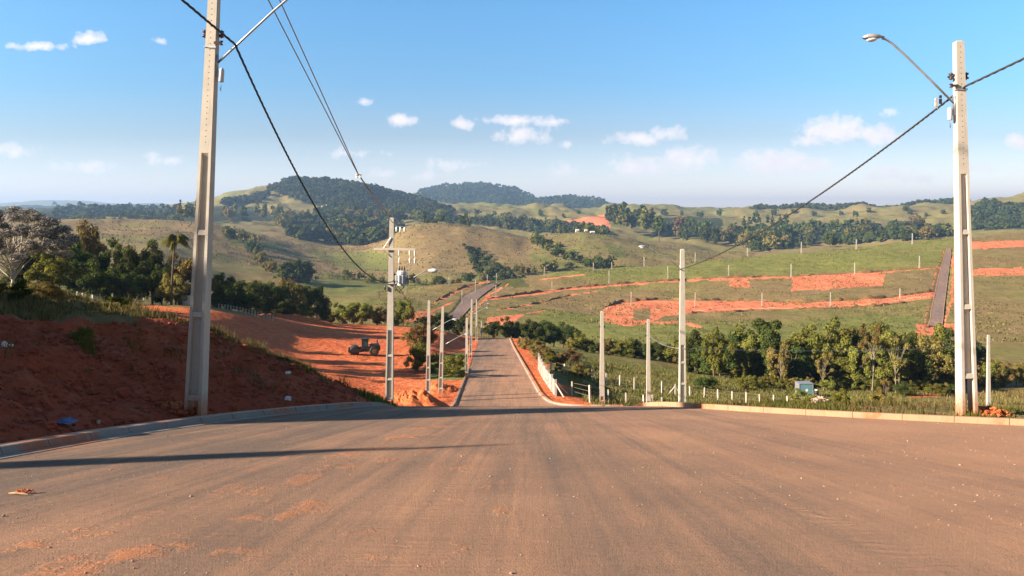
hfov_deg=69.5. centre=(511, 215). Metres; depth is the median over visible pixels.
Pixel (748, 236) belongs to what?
woodland tree
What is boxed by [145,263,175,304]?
broadleaf tree
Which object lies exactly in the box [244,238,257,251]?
hedgerow tree
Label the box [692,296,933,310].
terrace track
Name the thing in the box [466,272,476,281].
valley tree
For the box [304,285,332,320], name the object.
broadleaf tree
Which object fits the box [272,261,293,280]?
round tree
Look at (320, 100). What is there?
overhead cable
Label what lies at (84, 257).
broadleaf tree
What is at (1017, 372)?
wood tree
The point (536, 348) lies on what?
scrub bush
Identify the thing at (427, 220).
hedgerow tree
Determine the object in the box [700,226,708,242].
woodland tree
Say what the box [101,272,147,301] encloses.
broadleaf tree
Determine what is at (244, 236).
hedgerow tree
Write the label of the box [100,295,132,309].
bank shrub
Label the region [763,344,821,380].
wood tree
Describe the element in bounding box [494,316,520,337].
round tree
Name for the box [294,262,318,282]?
round tree
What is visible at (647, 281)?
terrace bank
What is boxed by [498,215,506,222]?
hedgerow tree
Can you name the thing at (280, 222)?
woodland tree
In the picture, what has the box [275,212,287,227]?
woodland tree
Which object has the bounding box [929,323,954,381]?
wood tree
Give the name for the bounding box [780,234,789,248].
village tree
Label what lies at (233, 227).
hedgerow tree
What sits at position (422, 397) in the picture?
earth mound
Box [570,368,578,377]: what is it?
scrub bush
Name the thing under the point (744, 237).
village tree
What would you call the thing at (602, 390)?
utility pole
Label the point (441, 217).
hedgerow tree
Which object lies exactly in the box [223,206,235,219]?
tall tree
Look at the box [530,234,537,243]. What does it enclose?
hedgerow tree
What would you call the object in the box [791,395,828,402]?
rubble heap
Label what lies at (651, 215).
gum tree
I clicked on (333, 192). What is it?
hill woodland
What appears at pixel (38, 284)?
shrub
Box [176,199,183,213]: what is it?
tall tree
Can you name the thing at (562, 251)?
hedgerow tree
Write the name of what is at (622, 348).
valley bush
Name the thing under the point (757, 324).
wood tree
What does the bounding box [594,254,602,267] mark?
hedgerow tree
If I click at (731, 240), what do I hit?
woodland tree
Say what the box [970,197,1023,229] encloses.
slope woodland
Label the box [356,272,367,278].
valley tree
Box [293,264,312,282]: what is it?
round tree
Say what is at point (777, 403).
verge weeds
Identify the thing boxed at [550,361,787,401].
wire fence
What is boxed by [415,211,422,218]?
hedgerow tree
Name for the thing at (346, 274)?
valley tree
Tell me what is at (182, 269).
broadleaf tree
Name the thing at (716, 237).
woodland tree
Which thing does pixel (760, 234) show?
village tree
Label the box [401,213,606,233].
valley woodland
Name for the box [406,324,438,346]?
bush
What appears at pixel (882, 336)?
wood tree
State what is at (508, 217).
hedgerow tree
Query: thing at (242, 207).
tall tree
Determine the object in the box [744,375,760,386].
edge bush
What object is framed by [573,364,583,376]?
scrub bush
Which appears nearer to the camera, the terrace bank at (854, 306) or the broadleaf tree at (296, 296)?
the broadleaf tree at (296, 296)
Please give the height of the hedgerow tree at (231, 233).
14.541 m
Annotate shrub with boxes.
[0,280,34,300]
[26,281,51,288]
[30,284,67,299]
[63,327,94,344]
[79,335,97,355]
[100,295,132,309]
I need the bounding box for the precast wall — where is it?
[538,353,568,396]
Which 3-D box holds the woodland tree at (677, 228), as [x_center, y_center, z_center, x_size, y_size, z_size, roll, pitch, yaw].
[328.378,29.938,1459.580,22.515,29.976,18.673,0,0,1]
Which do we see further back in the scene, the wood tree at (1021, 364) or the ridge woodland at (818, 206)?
the ridge woodland at (818, 206)
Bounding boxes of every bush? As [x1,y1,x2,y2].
[326,308,337,322]
[329,302,358,323]
[348,302,377,323]
[362,306,386,324]
[394,299,414,326]
[400,332,414,345]
[403,341,430,371]
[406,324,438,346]
[413,317,434,327]
[423,353,445,372]
[430,312,455,330]
[443,354,466,376]
[449,315,469,334]
[482,322,499,337]
[516,337,526,349]
[516,339,529,348]
[526,339,544,350]
[530,346,540,355]
[533,348,551,360]
[537,344,548,349]
[544,352,556,363]
[554,362,562,370]
[555,357,564,363]
[556,351,568,360]
[565,337,583,349]
[565,348,582,362]
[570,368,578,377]
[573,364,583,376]
[582,342,591,351]
[583,368,593,378]
[585,339,594,352]
[591,342,599,351]
[597,338,611,354]
[604,339,619,354]
[608,341,621,355]
[610,337,637,357]
[616,345,627,356]
[623,339,642,357]
[641,342,654,359]
[650,341,670,358]
[659,354,667,361]
[662,350,672,362]
[670,348,687,362]
[692,376,718,389]
[734,377,763,389]
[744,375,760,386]
[758,374,777,386]
[775,379,789,389]
[788,377,803,386]
[804,377,819,387]
[819,376,839,390]
[834,378,853,389]
[856,377,869,387]
[858,378,886,390]
[873,381,883,391]
[892,381,916,395]
[909,379,929,391]
[915,380,930,392]
[924,386,936,393]
[926,383,948,395]
[937,378,954,384]
[937,382,953,391]
[948,385,965,393]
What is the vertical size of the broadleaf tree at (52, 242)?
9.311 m
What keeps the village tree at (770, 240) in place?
on the ground at (322, 348)
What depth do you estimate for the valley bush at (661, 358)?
160.04 m
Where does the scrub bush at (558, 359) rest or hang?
on the ground at (322, 348)
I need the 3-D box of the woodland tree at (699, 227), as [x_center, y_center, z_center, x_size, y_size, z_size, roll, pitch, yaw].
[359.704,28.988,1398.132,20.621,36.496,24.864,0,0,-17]
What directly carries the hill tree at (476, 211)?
on the ground at (322, 348)
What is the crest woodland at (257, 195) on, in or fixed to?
on the ground at (322, 348)
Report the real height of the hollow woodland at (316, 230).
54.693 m
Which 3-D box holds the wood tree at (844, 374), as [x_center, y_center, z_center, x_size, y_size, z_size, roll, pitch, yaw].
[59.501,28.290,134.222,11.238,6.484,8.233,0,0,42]
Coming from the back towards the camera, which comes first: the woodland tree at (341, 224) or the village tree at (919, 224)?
the woodland tree at (341, 224)
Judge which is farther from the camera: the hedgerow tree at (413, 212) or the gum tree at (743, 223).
the hedgerow tree at (413, 212)
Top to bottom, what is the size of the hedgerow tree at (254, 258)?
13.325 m
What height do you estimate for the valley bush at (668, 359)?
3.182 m
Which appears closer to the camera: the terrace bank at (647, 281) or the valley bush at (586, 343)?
the valley bush at (586, 343)
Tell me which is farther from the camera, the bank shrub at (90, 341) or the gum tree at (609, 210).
the gum tree at (609, 210)
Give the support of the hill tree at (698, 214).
on the ground at (322, 348)
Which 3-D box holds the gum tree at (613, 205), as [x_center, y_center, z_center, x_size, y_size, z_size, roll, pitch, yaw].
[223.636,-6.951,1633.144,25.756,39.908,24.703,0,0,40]
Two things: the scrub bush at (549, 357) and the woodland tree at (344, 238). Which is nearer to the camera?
the scrub bush at (549, 357)
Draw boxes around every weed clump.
[787,388,816,401]
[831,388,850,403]
[868,393,886,403]
[886,396,908,405]
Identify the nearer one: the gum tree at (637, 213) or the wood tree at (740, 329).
the wood tree at (740, 329)
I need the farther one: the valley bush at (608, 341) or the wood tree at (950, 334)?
the valley bush at (608, 341)
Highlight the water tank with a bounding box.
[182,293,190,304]
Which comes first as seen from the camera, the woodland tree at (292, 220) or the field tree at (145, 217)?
the woodland tree at (292, 220)
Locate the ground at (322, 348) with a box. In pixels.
[0,182,1023,442]
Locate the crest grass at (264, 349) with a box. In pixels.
[99,292,331,379]
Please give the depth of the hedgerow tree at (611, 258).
747.61 m
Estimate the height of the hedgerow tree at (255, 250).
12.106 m
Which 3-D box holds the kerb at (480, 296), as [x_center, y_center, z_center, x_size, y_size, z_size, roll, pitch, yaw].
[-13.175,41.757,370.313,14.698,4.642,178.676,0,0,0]
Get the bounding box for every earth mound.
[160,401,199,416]
[260,313,340,325]
[389,389,448,405]
[420,381,463,393]
[966,405,1013,416]
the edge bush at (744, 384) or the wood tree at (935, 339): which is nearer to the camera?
the edge bush at (744, 384)
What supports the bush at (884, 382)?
on the ground at (322, 348)
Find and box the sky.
[0,0,1023,207]
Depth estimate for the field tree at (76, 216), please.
1322.86 m
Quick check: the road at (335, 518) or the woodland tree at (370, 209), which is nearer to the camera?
the road at (335, 518)
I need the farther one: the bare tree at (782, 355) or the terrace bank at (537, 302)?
the terrace bank at (537, 302)
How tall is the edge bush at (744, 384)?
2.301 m
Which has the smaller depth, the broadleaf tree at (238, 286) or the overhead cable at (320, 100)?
the overhead cable at (320, 100)
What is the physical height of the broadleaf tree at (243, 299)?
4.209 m
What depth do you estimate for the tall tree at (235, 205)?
1489.11 m
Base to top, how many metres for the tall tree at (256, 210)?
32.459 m
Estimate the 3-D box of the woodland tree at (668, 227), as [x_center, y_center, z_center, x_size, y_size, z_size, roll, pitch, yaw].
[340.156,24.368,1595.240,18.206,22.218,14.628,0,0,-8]
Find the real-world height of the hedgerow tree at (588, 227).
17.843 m
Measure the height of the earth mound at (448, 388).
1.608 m
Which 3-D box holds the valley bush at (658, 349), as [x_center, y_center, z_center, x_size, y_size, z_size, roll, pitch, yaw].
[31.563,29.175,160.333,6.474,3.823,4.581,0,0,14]
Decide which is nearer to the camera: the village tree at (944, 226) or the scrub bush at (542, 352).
the scrub bush at (542, 352)
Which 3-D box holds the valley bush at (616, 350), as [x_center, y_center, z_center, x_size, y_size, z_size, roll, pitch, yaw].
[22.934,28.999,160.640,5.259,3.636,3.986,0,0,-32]
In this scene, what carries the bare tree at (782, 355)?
on the ground at (322, 348)
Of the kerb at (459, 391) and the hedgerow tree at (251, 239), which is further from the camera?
the hedgerow tree at (251, 239)
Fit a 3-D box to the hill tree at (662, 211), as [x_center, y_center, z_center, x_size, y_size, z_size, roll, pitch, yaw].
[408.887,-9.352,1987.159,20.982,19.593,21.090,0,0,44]
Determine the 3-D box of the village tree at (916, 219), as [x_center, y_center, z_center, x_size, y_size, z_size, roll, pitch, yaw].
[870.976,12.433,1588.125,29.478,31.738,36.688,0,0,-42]
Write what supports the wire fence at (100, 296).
on the ground at (322, 348)
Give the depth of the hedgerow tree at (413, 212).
1683.24 m
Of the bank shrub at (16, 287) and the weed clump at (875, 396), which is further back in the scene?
the weed clump at (875, 396)
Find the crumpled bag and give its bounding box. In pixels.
[57,417,77,424]
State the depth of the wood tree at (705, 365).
134.74 m
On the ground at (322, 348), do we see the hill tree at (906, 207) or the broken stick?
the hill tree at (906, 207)
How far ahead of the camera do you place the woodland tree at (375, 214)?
1701.62 m
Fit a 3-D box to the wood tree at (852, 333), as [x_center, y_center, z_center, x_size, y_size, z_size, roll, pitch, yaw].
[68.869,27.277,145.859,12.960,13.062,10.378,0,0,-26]
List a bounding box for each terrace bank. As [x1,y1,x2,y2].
[435,280,483,301]
[489,266,935,298]
[500,294,569,309]
[605,289,932,307]
[692,301,914,313]
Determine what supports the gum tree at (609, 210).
on the ground at (322, 348)
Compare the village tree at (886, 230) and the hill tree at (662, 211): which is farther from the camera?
the hill tree at (662, 211)
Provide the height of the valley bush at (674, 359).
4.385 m
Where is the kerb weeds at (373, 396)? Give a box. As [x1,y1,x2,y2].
[349,386,401,405]
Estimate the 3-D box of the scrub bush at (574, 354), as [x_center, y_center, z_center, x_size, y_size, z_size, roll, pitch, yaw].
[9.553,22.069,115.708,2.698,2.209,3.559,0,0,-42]
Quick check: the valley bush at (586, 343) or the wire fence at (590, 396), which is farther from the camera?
the valley bush at (586, 343)
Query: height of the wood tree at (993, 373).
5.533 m
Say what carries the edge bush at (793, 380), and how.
on the ground at (322, 348)
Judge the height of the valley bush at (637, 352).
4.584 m
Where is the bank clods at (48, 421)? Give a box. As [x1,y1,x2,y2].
[0,317,371,442]
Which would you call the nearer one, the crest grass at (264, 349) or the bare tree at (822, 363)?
the crest grass at (264, 349)
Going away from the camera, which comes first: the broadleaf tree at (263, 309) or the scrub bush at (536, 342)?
the scrub bush at (536, 342)
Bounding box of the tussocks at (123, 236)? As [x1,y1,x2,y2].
[82,217,754,283]
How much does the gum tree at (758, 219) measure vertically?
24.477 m
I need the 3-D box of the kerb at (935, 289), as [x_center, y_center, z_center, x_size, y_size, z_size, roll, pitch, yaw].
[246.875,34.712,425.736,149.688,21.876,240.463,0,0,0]
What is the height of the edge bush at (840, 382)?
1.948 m
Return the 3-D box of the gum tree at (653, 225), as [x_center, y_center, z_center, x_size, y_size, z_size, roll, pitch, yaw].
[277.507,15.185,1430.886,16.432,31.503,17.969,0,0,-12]
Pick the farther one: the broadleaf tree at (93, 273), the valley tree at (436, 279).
the valley tree at (436, 279)
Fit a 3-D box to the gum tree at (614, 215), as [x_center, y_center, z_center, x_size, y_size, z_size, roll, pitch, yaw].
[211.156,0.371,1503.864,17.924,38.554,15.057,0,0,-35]
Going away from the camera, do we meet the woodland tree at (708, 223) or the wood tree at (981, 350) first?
the wood tree at (981, 350)
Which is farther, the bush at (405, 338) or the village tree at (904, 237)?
the village tree at (904, 237)
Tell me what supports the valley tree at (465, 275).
on the ground at (322, 348)
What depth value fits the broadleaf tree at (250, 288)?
149.38 m
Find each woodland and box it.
[50,201,183,218]
[219,186,272,203]
[268,175,455,216]
[275,211,404,244]
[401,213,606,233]
[416,181,604,208]
[722,218,953,250]
[749,197,970,209]
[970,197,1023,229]
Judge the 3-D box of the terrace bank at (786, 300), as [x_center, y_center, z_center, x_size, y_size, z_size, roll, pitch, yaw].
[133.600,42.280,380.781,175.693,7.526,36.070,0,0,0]
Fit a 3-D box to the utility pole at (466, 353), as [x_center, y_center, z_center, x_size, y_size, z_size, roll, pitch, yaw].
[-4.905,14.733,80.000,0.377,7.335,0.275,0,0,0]
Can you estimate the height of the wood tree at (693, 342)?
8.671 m
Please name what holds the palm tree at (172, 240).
on the ground at (322, 348)
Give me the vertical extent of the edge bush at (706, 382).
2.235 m
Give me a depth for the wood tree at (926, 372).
126.24 m
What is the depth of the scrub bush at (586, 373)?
91.61 m
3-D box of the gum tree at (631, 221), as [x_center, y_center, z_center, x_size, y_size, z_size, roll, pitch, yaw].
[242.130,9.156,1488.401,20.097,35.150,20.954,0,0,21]
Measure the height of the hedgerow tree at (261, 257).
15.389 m
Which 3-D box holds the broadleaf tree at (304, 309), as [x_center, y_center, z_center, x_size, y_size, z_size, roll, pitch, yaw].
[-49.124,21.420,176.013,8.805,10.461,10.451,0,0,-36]
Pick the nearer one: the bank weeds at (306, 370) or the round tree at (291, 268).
the bank weeds at (306, 370)
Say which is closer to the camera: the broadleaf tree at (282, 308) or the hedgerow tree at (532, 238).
the broadleaf tree at (282, 308)
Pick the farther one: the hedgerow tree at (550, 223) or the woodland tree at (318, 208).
the woodland tree at (318, 208)
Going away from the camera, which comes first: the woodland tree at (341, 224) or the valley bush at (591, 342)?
the valley bush at (591, 342)
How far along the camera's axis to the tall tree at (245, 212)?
1483.67 m
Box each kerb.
[0,402,458,458]
[453,368,469,404]
[459,282,501,318]
[509,338,622,405]
[628,402,1023,425]
[928,248,946,325]
[942,248,951,324]
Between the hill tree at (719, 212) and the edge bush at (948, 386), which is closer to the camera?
the edge bush at (948, 386)
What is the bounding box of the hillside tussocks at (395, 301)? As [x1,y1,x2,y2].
[376,233,1023,342]
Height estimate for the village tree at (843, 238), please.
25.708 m
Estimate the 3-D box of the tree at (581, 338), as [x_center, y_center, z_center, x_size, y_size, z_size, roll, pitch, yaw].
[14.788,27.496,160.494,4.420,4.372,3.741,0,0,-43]
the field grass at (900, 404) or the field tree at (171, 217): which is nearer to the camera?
the field grass at (900, 404)
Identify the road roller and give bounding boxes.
[348,337,379,355]
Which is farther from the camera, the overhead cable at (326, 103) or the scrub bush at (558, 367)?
the scrub bush at (558, 367)
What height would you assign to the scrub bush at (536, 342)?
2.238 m
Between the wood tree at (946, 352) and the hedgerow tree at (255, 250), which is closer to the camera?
the wood tree at (946, 352)
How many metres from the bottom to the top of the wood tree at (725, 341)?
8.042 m
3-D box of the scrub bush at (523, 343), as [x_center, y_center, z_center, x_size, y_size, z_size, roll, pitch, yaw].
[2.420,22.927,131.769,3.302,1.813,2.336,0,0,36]
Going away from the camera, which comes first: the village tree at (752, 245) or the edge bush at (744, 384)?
the edge bush at (744, 384)
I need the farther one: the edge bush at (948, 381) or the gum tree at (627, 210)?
the gum tree at (627, 210)
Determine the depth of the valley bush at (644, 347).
159.05 m
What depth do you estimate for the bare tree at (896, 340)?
121.71 m
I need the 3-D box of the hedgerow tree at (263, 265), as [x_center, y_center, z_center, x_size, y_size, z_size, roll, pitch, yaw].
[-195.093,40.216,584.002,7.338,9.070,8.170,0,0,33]
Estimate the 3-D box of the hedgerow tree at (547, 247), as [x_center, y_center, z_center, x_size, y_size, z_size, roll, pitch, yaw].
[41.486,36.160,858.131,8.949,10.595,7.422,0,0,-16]
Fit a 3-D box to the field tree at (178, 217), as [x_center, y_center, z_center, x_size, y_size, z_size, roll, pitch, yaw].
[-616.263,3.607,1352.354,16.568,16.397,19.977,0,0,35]
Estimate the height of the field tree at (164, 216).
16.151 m
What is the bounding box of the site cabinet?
[795,381,812,396]
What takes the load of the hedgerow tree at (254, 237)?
on the ground at (322, 348)
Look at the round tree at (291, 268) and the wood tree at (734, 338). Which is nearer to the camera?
the wood tree at (734, 338)
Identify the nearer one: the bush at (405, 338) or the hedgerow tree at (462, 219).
the bush at (405, 338)
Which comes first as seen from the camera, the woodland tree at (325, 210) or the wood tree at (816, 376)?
the wood tree at (816, 376)
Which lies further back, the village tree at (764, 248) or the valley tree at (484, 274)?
the village tree at (764, 248)
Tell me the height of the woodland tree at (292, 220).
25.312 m
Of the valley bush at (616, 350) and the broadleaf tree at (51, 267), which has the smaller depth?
the broadleaf tree at (51, 267)
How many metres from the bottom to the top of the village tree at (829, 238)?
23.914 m
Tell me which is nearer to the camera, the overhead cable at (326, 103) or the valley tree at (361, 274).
the overhead cable at (326, 103)
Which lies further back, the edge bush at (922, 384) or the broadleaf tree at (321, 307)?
the broadleaf tree at (321, 307)
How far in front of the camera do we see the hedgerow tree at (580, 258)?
756.33 m
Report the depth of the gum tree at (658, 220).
1177.35 m
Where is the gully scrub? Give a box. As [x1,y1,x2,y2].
[462,243,525,280]
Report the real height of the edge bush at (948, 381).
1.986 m
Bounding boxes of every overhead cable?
[181,0,394,282]
[268,0,392,222]
[279,0,398,221]
[680,57,1023,269]
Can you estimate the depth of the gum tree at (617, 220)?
1486.12 m
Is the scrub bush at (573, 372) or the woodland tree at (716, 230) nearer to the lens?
the scrub bush at (573, 372)
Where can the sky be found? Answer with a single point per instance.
(683, 103)
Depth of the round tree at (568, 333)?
208.08 m
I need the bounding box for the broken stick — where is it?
[8,492,27,494]
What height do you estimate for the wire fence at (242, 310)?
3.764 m
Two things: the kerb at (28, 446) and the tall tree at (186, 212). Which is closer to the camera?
the kerb at (28, 446)
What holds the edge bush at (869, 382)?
on the ground at (322, 348)
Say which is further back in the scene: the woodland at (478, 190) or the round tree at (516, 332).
the woodland at (478, 190)
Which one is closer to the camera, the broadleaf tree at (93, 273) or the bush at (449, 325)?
the broadleaf tree at (93, 273)
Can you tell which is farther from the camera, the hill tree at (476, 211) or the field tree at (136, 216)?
the hill tree at (476, 211)
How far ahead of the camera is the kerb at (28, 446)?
15.04 m
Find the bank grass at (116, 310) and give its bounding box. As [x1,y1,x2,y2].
[0,282,277,356]
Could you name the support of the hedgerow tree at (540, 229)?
on the ground at (322, 348)
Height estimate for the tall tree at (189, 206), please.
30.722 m
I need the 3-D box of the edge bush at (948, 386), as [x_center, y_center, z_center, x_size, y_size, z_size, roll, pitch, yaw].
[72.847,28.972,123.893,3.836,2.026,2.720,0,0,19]
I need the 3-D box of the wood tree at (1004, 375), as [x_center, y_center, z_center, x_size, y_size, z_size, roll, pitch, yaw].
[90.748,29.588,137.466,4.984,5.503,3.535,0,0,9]
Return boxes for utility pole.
[184,0,287,415]
[374,218,437,402]
[426,300,457,393]
[438,307,469,397]
[465,318,467,376]
[469,299,488,359]
[475,299,488,343]
[599,311,604,404]
[638,245,686,401]
[646,319,650,402]
[862,33,977,415]
[986,335,990,404]
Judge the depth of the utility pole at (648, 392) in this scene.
65.90 m
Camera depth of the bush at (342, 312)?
163.53 m
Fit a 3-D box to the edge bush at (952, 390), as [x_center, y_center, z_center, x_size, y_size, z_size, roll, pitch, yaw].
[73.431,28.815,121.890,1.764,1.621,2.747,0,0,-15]
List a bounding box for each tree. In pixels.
[0,206,79,282]
[0,250,56,284]
[24,249,85,288]
[52,240,93,294]
[56,257,108,295]
[69,214,80,218]
[75,218,106,297]
[77,268,121,300]
[94,237,129,295]
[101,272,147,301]
[107,244,156,303]
[125,213,134,218]
[134,212,140,218]
[138,214,153,219]
[139,240,171,303]
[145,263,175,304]
[154,272,189,304]
[160,213,167,219]
[161,234,189,304]
[165,252,218,304]
[167,215,175,219]
[170,213,180,219]
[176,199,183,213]
[183,205,188,222]
[186,203,193,217]
[189,208,194,221]
[211,272,235,307]
[213,280,253,309]
[221,226,232,240]
[221,293,261,311]
[222,280,270,313]
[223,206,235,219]
[228,230,235,240]
[230,226,241,240]
[233,203,237,212]
[236,230,249,240]
[239,205,244,216]
[241,298,275,314]
[242,207,248,216]
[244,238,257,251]
[244,241,259,253]
[250,233,261,245]
[252,247,260,253]
[252,251,266,263]
[253,199,260,213]
[256,251,266,265]
[256,280,292,309]
[259,206,266,217]
[260,262,267,270]
[262,201,267,214]
[264,299,298,314]
[265,262,276,271]
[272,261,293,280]
[272,278,306,313]
[273,202,282,210]
[273,217,285,227]
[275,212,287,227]
[279,260,303,280]
[284,217,296,227]
[285,207,295,213]
[287,258,304,280]
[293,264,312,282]
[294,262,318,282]
[294,283,319,316]
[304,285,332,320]
[312,205,321,213]
[320,203,332,214]
[320,205,333,214]
[337,219,348,226]
[341,235,353,244]
[341,269,351,278]
[342,222,360,228]
[343,209,354,214]
[350,203,358,210]
[353,219,362,228]
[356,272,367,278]
[366,205,373,216]
[367,273,375,281]
[373,208,382,218]
[378,210,389,220]
[389,209,402,219]
[394,222,399,231]
[409,273,415,283]
[412,209,420,218]
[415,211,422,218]
[423,218,430,222]
[431,275,440,284]
[437,213,445,221]
[440,209,447,216]
[458,215,466,224]
[461,272,468,280]
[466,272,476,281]
[474,208,481,214]
[480,270,488,278]
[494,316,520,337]
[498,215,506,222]
[503,222,510,229]
[505,214,514,221]
[507,324,520,337]
[512,265,519,272]
[517,265,524,274]
[519,319,541,340]
[525,217,536,223]
[529,322,543,341]
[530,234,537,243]
[531,320,556,342]
[533,226,543,233]
[535,235,544,247]
[538,236,548,248]
[539,263,546,270]
[541,262,553,270]
[544,243,551,250]
[545,219,553,226]
[545,323,563,346]
[549,260,558,268]
[550,246,559,256]
[554,242,563,247]
[555,321,578,347]
[559,247,565,255]
[565,250,577,262]
[571,332,587,350]
[576,254,583,260]
[583,223,596,232]
[584,258,593,267]
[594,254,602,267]
[596,260,606,267]
[597,226,605,234]
[604,258,610,267]
[605,205,613,221]
[606,255,616,267]
[610,203,616,217]
[612,207,618,223]
[614,204,623,224]
[621,213,629,226]
[624,207,629,221]
[628,211,635,227]
[634,208,641,225]
[638,211,649,227]
[648,212,654,228]
[651,216,656,230]
[653,215,665,242]
[660,208,668,215]
[662,334,711,363]
[666,222,673,230]
[672,223,681,236]
[673,214,686,227]
[677,227,683,237]
[681,226,690,240]
[685,217,694,229]
[686,329,711,373]
[690,343,748,376]
[691,222,698,234]
[696,211,703,217]
[697,221,708,239]
[698,219,711,228]
[699,336,729,372]
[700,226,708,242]
[701,327,727,376]
[708,227,719,240]
[710,230,722,244]
[716,208,722,215]
[716,328,757,372]
[723,226,736,242]
[726,231,736,244]
[727,341,748,377]
[730,324,780,374]
[736,232,750,247]
[741,216,746,225]
[741,333,763,377]
[747,232,758,243]
[749,240,757,251]
[751,212,756,223]
[751,317,782,342]
[753,228,766,239]
[755,212,760,222]
[759,322,780,375]
[761,243,770,251]
[763,234,779,247]
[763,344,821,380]
[766,341,791,380]
[771,208,778,214]
[774,231,782,236]
[774,345,790,375]
[777,224,791,233]
[778,324,845,377]
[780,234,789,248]
[789,329,806,376]
[801,219,819,227]
[805,316,851,372]
[809,353,864,385]
[811,344,821,382]
[811,351,833,390]
[823,232,835,245]
[825,221,842,228]
[830,218,840,225]
[836,322,891,356]
[841,232,851,245]
[847,342,874,388]
[857,323,888,391]
[858,336,892,379]
[872,321,915,341]
[874,339,922,383]
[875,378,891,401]
[880,227,891,238]
[884,336,910,392]
[885,331,917,376]
[887,333,941,380]
[890,332,936,383]
[900,233,909,240]
[901,228,911,239]
[902,204,910,210]
[902,340,954,383]
[908,214,926,223]
[914,220,923,229]
[918,224,937,239]
[927,327,976,350]
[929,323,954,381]
[929,337,948,381]
[939,344,966,383]
[941,223,953,232]
[965,361,990,386]
[976,341,990,359]
[980,359,1010,386]
[990,361,1014,386]
[1008,363,1023,386]
[1012,362,1023,386]
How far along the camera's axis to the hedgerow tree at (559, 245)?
828.40 m
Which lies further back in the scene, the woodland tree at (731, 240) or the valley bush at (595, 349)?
the woodland tree at (731, 240)
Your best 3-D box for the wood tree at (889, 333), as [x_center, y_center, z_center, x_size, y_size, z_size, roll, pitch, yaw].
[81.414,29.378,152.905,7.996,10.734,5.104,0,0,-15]
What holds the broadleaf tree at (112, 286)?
on the ground at (322, 348)
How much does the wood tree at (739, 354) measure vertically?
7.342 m
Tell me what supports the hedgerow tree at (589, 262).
on the ground at (322, 348)
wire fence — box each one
[76,291,175,304]
[218,304,273,320]
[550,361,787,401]
[571,381,662,402]
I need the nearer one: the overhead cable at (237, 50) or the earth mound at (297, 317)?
the overhead cable at (237, 50)
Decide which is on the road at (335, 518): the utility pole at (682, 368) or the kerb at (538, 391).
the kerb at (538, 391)
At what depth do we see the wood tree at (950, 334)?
146.26 m
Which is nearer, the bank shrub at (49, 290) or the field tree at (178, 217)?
the bank shrub at (49, 290)
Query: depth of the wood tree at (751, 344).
137.63 m
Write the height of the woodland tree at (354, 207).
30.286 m
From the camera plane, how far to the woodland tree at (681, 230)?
1429.32 m
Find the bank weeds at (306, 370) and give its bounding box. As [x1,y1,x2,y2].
[0,311,358,391]
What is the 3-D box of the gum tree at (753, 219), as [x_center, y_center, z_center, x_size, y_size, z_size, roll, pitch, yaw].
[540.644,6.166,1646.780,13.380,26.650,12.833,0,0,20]
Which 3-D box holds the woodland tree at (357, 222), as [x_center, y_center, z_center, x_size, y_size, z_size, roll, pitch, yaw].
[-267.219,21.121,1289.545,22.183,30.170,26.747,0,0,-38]
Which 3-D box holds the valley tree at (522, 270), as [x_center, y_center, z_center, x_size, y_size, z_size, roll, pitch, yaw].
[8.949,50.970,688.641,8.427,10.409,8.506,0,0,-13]
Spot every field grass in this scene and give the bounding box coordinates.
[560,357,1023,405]
[693,396,1023,414]
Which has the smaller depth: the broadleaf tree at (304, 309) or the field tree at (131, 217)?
the broadleaf tree at (304, 309)
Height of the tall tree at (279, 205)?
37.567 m
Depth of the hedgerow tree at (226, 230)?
838.27 m
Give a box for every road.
[0,338,1023,575]
[449,283,498,318]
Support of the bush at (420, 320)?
on the ground at (322, 348)
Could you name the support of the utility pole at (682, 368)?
on the ground at (322, 348)
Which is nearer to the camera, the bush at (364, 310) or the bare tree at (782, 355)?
the bare tree at (782, 355)
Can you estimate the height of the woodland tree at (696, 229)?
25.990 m
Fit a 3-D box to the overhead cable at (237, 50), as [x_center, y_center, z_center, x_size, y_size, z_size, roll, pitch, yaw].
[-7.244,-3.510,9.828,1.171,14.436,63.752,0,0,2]
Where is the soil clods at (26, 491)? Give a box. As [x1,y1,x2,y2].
[15,488,34,492]
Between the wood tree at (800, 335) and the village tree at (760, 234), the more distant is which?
the village tree at (760, 234)
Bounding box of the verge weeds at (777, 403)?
[677,397,1023,417]
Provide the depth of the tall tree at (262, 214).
1521.96 m
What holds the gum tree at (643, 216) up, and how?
on the ground at (322, 348)
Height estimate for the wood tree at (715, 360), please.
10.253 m
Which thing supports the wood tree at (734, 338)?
on the ground at (322, 348)
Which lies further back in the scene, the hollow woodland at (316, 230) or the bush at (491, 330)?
the hollow woodland at (316, 230)
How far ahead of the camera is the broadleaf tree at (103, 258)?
121.53 m
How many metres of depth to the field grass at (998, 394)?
105.42 m
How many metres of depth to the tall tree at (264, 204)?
1597.70 m
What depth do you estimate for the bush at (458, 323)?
183.98 m
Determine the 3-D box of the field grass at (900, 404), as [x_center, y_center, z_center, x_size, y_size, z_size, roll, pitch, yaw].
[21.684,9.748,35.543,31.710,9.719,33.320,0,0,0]
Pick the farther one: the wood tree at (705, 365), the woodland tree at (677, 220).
the woodland tree at (677, 220)
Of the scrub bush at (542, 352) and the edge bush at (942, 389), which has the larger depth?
the edge bush at (942, 389)

